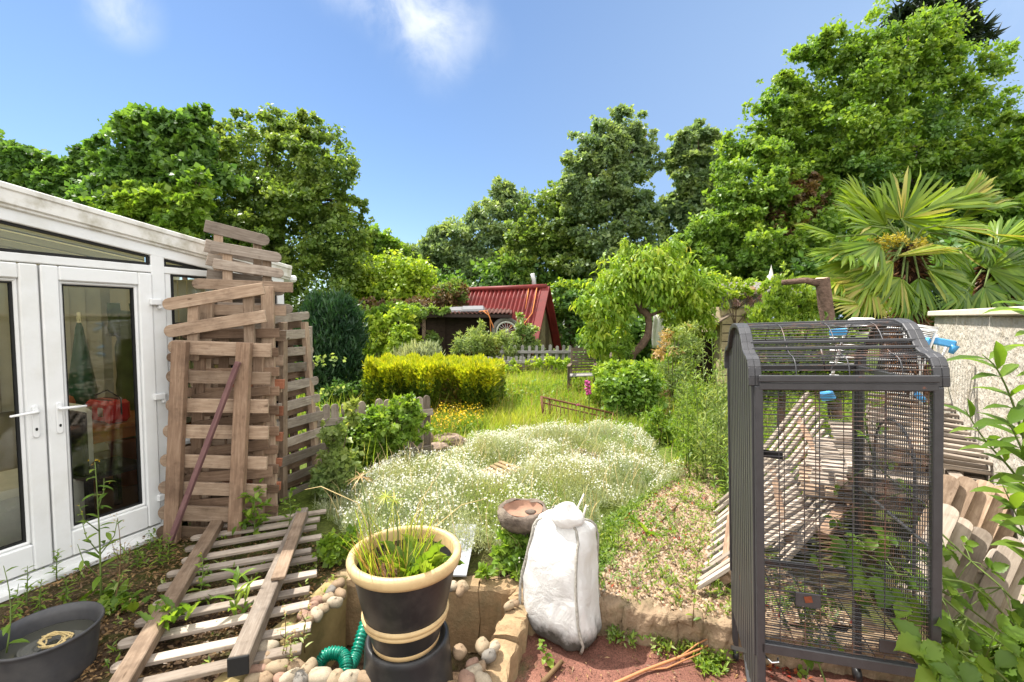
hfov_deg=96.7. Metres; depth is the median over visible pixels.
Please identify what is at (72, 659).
flexible tub
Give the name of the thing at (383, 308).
bush
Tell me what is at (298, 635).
pebble
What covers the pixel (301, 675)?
pebble
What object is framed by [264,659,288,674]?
pebble
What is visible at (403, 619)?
plant pot
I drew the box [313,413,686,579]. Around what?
white flower carpet
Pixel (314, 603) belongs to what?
pebble
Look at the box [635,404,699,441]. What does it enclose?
weed thicket
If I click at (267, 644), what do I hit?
pebble
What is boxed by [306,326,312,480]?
picket section
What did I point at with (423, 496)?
dry stalk
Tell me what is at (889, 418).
door
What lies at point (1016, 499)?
buddleia
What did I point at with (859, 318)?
cuttlebone
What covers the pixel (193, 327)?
picket section
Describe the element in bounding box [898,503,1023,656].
picket section
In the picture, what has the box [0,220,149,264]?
window
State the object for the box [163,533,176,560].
willowherb
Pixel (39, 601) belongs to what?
willowherb
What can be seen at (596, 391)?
weed thicket
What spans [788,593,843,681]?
bramble
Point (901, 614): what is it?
bramble
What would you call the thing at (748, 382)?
cage
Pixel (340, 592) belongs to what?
pebble
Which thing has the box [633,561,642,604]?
seeding weed
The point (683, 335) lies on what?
bush
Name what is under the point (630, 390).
bush
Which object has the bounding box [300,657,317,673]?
pebble
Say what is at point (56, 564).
willowherb
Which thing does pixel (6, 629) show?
sow thistle
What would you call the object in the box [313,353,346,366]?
bramble spray
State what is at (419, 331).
old outbuilding
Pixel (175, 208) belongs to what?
maple tree
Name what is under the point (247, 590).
dock shoot
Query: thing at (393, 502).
umbrella sedge
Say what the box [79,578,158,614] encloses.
strawberry plant
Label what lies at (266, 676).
pebble
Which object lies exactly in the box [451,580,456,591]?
pebble
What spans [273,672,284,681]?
pebble
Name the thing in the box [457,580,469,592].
pebble
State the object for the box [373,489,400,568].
umbrella sedge
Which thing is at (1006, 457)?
buddleia
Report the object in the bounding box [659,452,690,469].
grass tuft
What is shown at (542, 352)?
picket fence
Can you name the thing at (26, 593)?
willowherb
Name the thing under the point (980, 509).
picket section
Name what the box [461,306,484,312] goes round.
roof panel
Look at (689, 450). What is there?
mugwort
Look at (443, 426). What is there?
buttercups
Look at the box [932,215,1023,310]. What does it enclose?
fan palm
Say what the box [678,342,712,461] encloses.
mugwort
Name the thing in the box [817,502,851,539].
timber length
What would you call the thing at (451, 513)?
dry stalk
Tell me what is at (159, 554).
willowherb
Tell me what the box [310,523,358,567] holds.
hardy geranium
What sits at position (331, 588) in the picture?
pebble
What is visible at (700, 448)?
mugwort
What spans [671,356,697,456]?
mugwort
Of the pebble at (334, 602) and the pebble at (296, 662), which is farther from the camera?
the pebble at (334, 602)
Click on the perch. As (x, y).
(838, 487)
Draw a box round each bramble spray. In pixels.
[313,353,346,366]
[314,385,344,398]
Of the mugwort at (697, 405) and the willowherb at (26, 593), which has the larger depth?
the mugwort at (697, 405)
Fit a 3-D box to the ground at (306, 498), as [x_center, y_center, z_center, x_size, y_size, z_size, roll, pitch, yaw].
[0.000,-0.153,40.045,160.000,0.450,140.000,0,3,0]
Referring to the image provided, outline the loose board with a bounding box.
[271,512,306,580]
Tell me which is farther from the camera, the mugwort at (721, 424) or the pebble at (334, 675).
the mugwort at (721, 424)
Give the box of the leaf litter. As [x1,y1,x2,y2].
[1,521,849,681]
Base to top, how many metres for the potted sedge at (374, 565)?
0.376 m
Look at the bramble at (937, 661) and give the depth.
1.51 m
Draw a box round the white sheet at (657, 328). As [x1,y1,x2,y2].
[652,315,666,347]
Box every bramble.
[782,591,836,679]
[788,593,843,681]
[809,530,1013,630]
[828,526,1001,632]
[890,613,1023,681]
[920,596,1023,681]
[942,534,1023,638]
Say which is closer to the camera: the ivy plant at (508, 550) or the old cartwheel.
the ivy plant at (508, 550)
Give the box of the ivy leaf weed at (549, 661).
[537,639,553,668]
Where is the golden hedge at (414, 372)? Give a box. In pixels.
[360,351,507,416]
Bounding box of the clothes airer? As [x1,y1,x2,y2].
[820,324,959,403]
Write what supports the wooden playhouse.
on the ground at (306, 498)
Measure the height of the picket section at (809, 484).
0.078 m
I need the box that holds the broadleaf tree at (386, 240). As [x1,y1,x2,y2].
[335,223,412,288]
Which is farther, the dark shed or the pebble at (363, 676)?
the dark shed
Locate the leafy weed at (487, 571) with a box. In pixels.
[474,561,525,580]
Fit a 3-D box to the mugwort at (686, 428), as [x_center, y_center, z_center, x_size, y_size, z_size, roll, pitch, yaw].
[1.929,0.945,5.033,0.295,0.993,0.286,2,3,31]
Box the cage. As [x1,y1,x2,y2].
[724,318,949,681]
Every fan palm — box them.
[796,165,1022,408]
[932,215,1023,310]
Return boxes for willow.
[402,175,542,286]
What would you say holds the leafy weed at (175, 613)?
on the picket section at (244, 657)
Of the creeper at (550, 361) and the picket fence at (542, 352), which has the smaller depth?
the creeper at (550, 361)
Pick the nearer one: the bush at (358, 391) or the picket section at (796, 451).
the picket section at (796, 451)
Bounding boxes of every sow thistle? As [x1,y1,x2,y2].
[0,566,28,652]
[70,460,125,595]
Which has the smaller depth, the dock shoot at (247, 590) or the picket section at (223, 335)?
the dock shoot at (247, 590)
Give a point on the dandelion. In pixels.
(636, 521)
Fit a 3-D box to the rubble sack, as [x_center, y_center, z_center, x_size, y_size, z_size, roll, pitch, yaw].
[0.287,1.346,2.680,0.475,0.753,0.511,2,3,30]
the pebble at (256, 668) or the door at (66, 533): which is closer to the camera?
the pebble at (256, 668)
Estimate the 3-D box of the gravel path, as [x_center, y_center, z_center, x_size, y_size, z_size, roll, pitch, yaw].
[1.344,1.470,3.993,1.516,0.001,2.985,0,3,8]
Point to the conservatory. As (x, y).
(63, 262)
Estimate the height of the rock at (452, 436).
0.248 m
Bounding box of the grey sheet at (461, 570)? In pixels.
[449,524,475,576]
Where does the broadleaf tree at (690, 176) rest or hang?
on the ground at (306, 498)
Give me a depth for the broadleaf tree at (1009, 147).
12.02 m
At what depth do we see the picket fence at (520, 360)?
12.88 m
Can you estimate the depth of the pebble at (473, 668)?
2.13 m
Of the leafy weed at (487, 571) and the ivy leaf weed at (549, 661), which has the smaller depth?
the ivy leaf weed at (549, 661)
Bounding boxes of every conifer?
[292,284,377,398]
[876,0,1009,333]
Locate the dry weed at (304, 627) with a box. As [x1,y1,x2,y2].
[298,603,313,652]
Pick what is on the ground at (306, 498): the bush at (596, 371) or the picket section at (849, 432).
the bush at (596, 371)
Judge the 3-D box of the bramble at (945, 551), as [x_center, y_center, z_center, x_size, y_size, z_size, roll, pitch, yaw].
[1.694,1.029,1.954,0.856,0.498,0.314,0,3,0]
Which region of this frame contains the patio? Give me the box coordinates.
[514,634,891,681]
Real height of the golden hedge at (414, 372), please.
1.122 m
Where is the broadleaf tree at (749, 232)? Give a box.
[670,134,855,318]
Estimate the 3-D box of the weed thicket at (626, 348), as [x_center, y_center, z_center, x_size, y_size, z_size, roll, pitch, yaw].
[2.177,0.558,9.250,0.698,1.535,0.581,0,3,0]
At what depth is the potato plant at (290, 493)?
3.64 m
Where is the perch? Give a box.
[824,401,926,528]
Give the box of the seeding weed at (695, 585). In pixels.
[686,513,712,626]
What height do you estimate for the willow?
9.222 m
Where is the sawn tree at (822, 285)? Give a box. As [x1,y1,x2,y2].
[781,277,842,418]
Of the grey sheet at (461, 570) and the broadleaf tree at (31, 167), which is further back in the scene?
the broadleaf tree at (31, 167)
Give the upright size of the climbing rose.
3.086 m
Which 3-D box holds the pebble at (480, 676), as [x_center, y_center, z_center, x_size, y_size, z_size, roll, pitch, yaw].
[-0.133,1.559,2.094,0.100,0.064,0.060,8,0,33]
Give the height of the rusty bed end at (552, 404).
0.540 m
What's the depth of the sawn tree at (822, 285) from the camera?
6.14 m
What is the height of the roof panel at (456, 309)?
0.243 m
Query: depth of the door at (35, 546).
2.89 m
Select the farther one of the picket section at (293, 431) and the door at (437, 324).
the door at (437, 324)
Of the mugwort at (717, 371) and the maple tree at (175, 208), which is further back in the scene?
the maple tree at (175, 208)
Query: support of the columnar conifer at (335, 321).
on the ground at (306, 498)
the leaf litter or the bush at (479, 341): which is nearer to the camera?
the leaf litter
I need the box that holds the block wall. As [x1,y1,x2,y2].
[927,306,1023,603]
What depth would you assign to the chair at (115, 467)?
3.55 m
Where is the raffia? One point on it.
(63, 634)
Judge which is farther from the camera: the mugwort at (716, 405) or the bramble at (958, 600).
the mugwort at (716, 405)
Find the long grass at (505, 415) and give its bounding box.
[432,363,678,445]
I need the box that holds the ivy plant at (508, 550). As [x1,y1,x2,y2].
[488,529,529,573]
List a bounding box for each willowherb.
[16,565,37,609]
[30,579,52,612]
[45,549,65,578]
[54,577,75,603]
[129,547,147,568]
[144,532,157,551]
[149,535,170,565]
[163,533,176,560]
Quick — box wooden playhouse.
[702,265,801,388]
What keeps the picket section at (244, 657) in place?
on the ground at (306, 498)
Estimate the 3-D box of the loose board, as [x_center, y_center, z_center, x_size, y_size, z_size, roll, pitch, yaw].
[-1.501,1.364,3.100,0.075,0.033,0.959,-1,3,-17]
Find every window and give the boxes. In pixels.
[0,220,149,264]
[164,259,206,270]
[170,274,205,323]
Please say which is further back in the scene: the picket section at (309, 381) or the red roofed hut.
the red roofed hut
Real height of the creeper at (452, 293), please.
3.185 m
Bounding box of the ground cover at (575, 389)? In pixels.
[289,354,897,499]
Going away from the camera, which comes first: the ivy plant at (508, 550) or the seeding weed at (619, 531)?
the ivy plant at (508, 550)
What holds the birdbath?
on the ground at (306, 498)
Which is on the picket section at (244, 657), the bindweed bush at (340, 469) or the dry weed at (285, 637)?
the dry weed at (285, 637)
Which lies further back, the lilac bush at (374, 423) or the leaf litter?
the lilac bush at (374, 423)
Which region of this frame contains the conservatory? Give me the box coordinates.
[0,181,296,602]
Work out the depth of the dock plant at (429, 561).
2.07 m
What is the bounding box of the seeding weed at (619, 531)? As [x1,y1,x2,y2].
[614,517,623,544]
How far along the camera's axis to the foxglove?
7.24 m
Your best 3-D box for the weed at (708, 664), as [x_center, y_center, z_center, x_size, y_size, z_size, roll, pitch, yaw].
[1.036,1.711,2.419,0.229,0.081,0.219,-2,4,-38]
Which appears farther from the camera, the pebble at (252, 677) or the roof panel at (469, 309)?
the roof panel at (469, 309)
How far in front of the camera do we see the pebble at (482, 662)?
2.17 m
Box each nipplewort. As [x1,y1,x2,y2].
[107,513,134,596]
[187,552,210,606]
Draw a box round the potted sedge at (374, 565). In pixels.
[333,490,448,577]
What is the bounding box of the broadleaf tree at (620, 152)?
[540,102,670,330]
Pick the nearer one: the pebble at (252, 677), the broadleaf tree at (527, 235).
the pebble at (252, 677)
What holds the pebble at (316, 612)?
on the raised bed at (476, 609)
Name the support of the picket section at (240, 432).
on the ground at (306, 498)
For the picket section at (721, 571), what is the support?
on the gravel
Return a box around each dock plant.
[378,534,447,577]
[409,540,464,565]
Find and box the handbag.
[86,389,129,423]
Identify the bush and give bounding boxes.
[306,396,371,497]
[317,376,364,406]
[323,391,433,469]
[359,300,415,357]
[361,302,419,357]
[382,320,423,354]
[390,338,445,356]
[395,301,451,346]
[448,318,527,359]
[510,311,546,366]
[545,275,604,360]
[573,301,715,362]
[591,348,683,387]
[593,356,673,419]
[650,320,706,414]
[721,311,868,445]
[744,272,819,338]
[757,217,1023,358]
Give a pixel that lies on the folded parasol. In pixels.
(82, 387)
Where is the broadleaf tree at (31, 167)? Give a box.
[0,128,98,196]
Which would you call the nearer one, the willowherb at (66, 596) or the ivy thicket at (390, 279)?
the willowherb at (66, 596)
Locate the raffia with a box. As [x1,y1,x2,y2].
[37,631,73,648]
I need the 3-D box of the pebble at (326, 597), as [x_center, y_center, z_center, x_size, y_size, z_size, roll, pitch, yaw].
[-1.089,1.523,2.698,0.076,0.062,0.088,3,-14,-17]
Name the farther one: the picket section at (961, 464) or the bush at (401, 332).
the bush at (401, 332)
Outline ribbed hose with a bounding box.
[316,620,367,670]
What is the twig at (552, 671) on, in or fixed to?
on the patio
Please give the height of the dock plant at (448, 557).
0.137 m
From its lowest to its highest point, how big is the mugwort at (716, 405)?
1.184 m
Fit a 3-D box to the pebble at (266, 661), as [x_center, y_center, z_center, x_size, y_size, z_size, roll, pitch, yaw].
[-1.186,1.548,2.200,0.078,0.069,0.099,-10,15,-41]
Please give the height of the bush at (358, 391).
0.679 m
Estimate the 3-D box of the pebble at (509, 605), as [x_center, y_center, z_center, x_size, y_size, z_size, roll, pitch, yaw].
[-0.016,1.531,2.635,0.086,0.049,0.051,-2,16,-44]
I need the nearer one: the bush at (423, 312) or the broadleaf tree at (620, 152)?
the bush at (423, 312)
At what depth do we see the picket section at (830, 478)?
3.29 m
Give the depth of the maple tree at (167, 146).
14.01 m
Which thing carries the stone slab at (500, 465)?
on the ground at (306, 498)
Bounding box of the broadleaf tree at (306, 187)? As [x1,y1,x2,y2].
[203,102,379,346]
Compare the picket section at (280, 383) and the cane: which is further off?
the picket section at (280, 383)
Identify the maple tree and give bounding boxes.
[57,101,251,243]
[79,162,222,279]
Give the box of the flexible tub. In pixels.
[0,601,104,681]
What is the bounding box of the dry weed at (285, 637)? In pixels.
[277,605,291,656]
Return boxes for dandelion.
[626,512,677,537]
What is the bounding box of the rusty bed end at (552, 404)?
[540,396,613,423]
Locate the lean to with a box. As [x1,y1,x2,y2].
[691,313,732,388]
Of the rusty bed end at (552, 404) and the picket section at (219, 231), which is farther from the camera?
the rusty bed end at (552, 404)
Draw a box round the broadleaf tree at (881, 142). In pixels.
[708,0,1023,369]
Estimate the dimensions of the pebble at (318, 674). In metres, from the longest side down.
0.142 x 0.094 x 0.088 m
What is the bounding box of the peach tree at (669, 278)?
[569,233,730,368]
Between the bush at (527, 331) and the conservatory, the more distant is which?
the bush at (527, 331)
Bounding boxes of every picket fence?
[315,395,433,465]
[488,356,557,372]
[500,345,578,369]
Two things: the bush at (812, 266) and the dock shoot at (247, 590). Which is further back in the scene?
the bush at (812, 266)
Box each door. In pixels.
[0,261,52,581]
[37,265,166,560]
[426,317,444,356]
[873,418,916,619]
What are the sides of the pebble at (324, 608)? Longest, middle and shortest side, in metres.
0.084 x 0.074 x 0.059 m
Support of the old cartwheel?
attached to the red roofed hut
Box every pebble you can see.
[244,672,261,681]
[249,663,265,673]
[257,640,278,651]
[258,670,273,681]
[259,651,272,664]
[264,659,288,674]
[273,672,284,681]
[279,667,299,681]
[287,657,304,670]
[288,628,303,640]
[292,669,307,681]
[297,609,310,620]
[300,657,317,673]
[301,613,313,626]
[308,666,331,681]
[309,600,318,610]
[310,595,322,603]
[310,606,322,622]
[318,603,329,613]
[322,592,334,602]
[325,585,335,592]
[326,596,342,608]
[327,668,343,681]
[331,577,344,588]
[334,587,346,599]
[338,669,360,681]
[357,670,370,681]
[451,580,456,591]
[452,643,466,660]
[456,584,464,597]
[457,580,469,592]
[458,669,474,681]
[465,657,478,667]
[466,663,482,672]
[474,671,491,681]
[475,636,489,655]
[478,659,485,671]
[481,648,496,663]
[489,640,500,652]
[504,599,514,610]
[511,598,519,607]
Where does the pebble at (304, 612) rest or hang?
on the raised bed at (476, 609)
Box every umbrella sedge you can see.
[348,470,373,572]
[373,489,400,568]
[380,492,406,545]
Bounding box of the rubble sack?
[518,502,601,654]
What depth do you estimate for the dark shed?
15.05 m
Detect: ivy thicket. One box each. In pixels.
[340,247,454,307]
[432,229,745,320]
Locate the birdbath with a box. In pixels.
[497,498,547,575]
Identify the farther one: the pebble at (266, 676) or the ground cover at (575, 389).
the ground cover at (575, 389)
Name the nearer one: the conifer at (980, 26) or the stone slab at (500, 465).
the stone slab at (500, 465)
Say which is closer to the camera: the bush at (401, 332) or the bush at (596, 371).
the bush at (596, 371)
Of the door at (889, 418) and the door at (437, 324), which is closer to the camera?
the door at (889, 418)
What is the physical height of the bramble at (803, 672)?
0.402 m
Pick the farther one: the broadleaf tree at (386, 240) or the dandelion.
the broadleaf tree at (386, 240)
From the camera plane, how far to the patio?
2.41 m
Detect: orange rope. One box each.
[479,310,493,338]
[508,288,536,334]
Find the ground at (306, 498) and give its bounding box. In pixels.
[0,326,930,681]
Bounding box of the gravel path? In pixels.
[599,464,850,623]
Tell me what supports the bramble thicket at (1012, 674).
on the patio
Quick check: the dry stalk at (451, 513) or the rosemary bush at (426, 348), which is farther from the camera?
the rosemary bush at (426, 348)
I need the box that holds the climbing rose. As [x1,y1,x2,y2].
[706,261,789,322]
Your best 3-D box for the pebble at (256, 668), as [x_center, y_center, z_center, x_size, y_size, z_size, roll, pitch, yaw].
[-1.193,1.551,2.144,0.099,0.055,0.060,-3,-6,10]
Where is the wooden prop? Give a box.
[167,361,240,543]
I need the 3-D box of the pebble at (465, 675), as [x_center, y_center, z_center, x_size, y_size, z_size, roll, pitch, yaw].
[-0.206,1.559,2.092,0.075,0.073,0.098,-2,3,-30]
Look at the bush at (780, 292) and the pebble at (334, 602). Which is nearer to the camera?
the pebble at (334, 602)
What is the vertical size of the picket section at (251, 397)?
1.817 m
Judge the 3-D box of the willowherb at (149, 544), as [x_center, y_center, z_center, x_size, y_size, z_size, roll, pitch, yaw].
[-2.614,1.470,3.288,0.110,0.166,0.094,2,3,30]
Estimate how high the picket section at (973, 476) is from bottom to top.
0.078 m
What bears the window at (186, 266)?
in the conservatory
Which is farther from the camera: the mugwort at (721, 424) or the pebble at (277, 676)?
the mugwort at (721, 424)
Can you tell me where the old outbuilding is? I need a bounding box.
[361,307,421,356]
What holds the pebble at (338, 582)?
on the raised bed at (476, 609)
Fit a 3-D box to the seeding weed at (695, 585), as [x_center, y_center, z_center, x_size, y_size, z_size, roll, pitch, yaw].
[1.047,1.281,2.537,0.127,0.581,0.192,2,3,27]
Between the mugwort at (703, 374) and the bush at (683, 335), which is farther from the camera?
the bush at (683, 335)
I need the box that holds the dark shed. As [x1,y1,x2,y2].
[422,307,511,358]
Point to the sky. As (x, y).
(436, 100)
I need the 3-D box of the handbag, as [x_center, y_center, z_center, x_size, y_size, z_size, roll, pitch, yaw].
[-3.569,0.568,4.023,0.407,0.281,0.200,1,3,23]
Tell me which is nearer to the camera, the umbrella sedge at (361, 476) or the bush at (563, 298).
the umbrella sedge at (361, 476)
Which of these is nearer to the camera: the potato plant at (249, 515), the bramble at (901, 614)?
the bramble at (901, 614)
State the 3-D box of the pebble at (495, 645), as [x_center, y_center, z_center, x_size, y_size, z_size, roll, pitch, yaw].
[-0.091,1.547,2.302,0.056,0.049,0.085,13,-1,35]
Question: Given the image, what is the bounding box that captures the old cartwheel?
[492,318,516,343]
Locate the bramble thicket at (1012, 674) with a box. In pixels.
[958,609,1023,681]
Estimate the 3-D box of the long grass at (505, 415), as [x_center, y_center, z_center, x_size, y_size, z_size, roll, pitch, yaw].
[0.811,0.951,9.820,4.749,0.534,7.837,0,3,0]
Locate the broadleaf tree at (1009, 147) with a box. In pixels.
[961,108,1023,244]
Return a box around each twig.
[540,659,563,681]
[661,502,678,520]
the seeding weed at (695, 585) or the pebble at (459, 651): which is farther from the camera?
the seeding weed at (695, 585)
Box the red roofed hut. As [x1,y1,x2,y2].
[465,273,561,359]
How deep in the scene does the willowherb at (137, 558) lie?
3.09 m
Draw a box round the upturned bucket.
[363,621,452,681]
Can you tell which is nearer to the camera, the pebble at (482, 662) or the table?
the pebble at (482, 662)
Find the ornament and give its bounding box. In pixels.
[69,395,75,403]
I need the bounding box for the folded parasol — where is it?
[68,312,112,491]
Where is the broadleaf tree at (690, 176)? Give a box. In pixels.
[652,117,724,270]
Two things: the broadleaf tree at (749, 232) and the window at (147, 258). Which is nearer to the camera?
the window at (147, 258)
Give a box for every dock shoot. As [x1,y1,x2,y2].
[210,566,254,626]
[229,573,259,612]
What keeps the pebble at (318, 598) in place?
on the raised bed at (476, 609)
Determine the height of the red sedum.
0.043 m
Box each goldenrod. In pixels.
[703,462,722,508]
[716,435,728,494]
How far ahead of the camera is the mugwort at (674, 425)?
5.44 m
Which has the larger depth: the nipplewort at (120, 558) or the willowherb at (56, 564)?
the willowherb at (56, 564)
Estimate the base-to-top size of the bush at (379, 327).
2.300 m
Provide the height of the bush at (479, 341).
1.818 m
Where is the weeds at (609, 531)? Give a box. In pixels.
[2,458,851,672]
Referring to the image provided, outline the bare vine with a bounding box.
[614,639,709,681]
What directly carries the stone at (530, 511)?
in the birdbath
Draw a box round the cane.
[577,493,584,508]
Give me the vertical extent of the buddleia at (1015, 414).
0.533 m
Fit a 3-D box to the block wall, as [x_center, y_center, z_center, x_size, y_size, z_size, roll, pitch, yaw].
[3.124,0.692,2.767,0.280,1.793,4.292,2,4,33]
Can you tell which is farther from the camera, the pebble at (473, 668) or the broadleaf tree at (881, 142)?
the broadleaf tree at (881, 142)
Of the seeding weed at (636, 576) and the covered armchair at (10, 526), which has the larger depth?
the covered armchair at (10, 526)
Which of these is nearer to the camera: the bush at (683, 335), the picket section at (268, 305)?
the picket section at (268, 305)
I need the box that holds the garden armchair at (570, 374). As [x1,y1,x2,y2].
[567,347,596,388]
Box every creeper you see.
[359,277,470,309]
[505,353,574,374]
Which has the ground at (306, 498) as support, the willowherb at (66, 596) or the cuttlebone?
the willowherb at (66, 596)
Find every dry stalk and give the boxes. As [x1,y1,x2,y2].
[305,486,382,555]
[412,456,441,535]
[424,498,487,542]
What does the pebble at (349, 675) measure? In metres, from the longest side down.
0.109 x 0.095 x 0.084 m
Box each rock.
[431,442,448,450]
[434,433,466,445]
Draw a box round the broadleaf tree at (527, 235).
[496,177,610,353]
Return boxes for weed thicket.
[584,381,609,407]
[603,333,637,374]
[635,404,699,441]
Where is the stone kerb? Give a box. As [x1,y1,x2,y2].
[521,591,922,681]
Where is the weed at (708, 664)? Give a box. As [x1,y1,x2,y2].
[689,646,735,681]
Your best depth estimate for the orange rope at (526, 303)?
15.09 m
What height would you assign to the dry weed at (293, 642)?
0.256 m
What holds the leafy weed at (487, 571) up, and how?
on the ground at (306, 498)
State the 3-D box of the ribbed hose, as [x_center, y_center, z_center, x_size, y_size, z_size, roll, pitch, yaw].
[-0.936,1.683,2.523,0.231,0.216,0.415,0,3,4]
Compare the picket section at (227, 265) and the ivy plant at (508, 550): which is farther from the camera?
the picket section at (227, 265)
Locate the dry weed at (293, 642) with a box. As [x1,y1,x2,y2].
[284,628,298,666]
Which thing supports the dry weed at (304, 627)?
on the picket section at (244, 657)
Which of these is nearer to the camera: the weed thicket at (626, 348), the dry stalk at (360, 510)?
the dry stalk at (360, 510)
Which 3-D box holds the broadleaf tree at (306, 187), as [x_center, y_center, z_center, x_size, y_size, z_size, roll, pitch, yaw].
[-9.133,-3.946,17.570,8.307,9.692,5.964,1,3,25]
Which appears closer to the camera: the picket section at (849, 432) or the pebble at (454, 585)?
the pebble at (454, 585)
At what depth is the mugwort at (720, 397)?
4.95 m
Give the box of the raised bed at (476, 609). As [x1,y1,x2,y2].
[213,569,535,681]
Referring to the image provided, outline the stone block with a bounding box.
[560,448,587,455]
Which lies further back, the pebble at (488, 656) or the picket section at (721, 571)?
the picket section at (721, 571)
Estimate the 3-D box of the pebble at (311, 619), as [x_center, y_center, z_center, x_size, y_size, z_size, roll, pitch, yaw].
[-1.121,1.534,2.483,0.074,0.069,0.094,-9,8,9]
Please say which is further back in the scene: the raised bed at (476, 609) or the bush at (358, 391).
the bush at (358, 391)
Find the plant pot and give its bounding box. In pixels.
[346,525,461,661]
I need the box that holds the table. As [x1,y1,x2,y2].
[90,410,191,500]
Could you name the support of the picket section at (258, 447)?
on the ground at (306, 498)
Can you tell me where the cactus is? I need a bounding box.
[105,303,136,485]
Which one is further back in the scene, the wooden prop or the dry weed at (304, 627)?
the wooden prop
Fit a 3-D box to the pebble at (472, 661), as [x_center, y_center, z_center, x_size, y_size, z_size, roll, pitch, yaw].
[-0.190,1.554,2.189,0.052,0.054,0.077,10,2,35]
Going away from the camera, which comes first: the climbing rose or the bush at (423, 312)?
the climbing rose
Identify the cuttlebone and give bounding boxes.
[848,318,873,319]
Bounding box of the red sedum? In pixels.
[766,664,812,681]
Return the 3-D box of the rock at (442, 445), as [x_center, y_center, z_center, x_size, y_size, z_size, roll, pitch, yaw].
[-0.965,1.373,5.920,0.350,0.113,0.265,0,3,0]
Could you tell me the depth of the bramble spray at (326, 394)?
5.13 m
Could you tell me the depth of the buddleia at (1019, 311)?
1.85 m
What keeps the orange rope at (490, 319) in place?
hanging from the dark shed
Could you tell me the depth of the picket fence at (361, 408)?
5.39 m
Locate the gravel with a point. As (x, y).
(635, 557)
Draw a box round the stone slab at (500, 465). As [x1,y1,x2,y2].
[481,461,523,477]
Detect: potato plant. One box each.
[232,478,272,541]
[275,487,301,530]
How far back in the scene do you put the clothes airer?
3.48 m
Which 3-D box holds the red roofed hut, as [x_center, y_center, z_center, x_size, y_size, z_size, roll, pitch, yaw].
[-0.193,-0.901,15.947,3.194,2.935,2.800,1,3,24]
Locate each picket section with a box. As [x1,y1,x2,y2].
[109,507,325,681]
[156,340,271,543]
[162,283,267,360]
[166,353,272,525]
[182,328,279,522]
[190,278,292,526]
[203,220,269,342]
[210,241,292,315]
[213,340,252,479]
[222,379,284,489]
[275,312,325,502]
[275,320,318,488]
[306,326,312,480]
[696,447,808,589]
[764,393,837,560]
[798,459,926,514]
[806,448,928,500]
[813,437,985,485]
[828,421,984,475]
[865,393,992,465]
[865,405,991,475]
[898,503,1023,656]
[909,474,1014,556]
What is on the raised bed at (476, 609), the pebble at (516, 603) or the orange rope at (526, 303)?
the pebble at (516, 603)
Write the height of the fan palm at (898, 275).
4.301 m
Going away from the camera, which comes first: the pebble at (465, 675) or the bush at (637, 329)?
the pebble at (465, 675)
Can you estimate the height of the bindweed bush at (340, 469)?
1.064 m
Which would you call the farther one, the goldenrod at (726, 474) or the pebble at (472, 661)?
the goldenrod at (726, 474)
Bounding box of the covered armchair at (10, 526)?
[0,403,93,546]
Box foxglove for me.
[584,378,591,411]
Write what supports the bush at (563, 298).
on the ground at (306, 498)
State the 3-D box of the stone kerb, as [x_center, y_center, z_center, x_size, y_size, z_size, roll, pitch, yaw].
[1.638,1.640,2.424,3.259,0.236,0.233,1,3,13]
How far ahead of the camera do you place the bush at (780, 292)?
6.79 m
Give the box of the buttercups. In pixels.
[430,401,484,434]
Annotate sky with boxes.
[0,0,1023,324]
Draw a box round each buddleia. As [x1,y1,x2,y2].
[944,399,1023,507]
[947,341,1023,509]
[970,483,1023,623]
[972,406,1023,525]
[983,300,1023,375]
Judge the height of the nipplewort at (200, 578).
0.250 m
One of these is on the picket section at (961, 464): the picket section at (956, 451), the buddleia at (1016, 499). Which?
the picket section at (956, 451)
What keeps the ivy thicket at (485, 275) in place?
on the ground at (306, 498)
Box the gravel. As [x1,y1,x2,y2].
[599,459,862,625]
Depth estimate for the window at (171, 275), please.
3.69 m
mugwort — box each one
[667,377,690,458]
[670,403,702,472]
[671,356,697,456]
[674,381,698,467]
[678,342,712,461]
[683,369,709,475]
[689,390,719,483]
[694,347,721,460]
[695,340,727,462]
[704,369,727,475]
[706,404,728,489]
[710,348,727,464]
[710,373,727,482]
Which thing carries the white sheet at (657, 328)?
hanging from the post rack
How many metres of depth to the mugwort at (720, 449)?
4.48 m
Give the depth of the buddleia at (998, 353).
1.93 m
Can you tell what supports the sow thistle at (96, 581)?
on the ground at (306, 498)
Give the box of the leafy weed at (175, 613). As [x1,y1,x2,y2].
[136,595,200,631]
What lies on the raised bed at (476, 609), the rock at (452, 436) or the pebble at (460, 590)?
the pebble at (460, 590)
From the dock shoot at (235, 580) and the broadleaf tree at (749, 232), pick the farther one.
the broadleaf tree at (749, 232)
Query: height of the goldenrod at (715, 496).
0.484 m
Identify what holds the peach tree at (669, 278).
on the ground cover at (575, 389)
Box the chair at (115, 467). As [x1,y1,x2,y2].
[70,410,138,518]
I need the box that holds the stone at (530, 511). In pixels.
[525,509,535,514]
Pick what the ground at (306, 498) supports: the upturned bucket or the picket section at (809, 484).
the upturned bucket
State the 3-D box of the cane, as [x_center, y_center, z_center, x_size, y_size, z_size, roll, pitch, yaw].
[0.389,1.060,2.799,0.130,0.233,0.012,-1,3,-19]

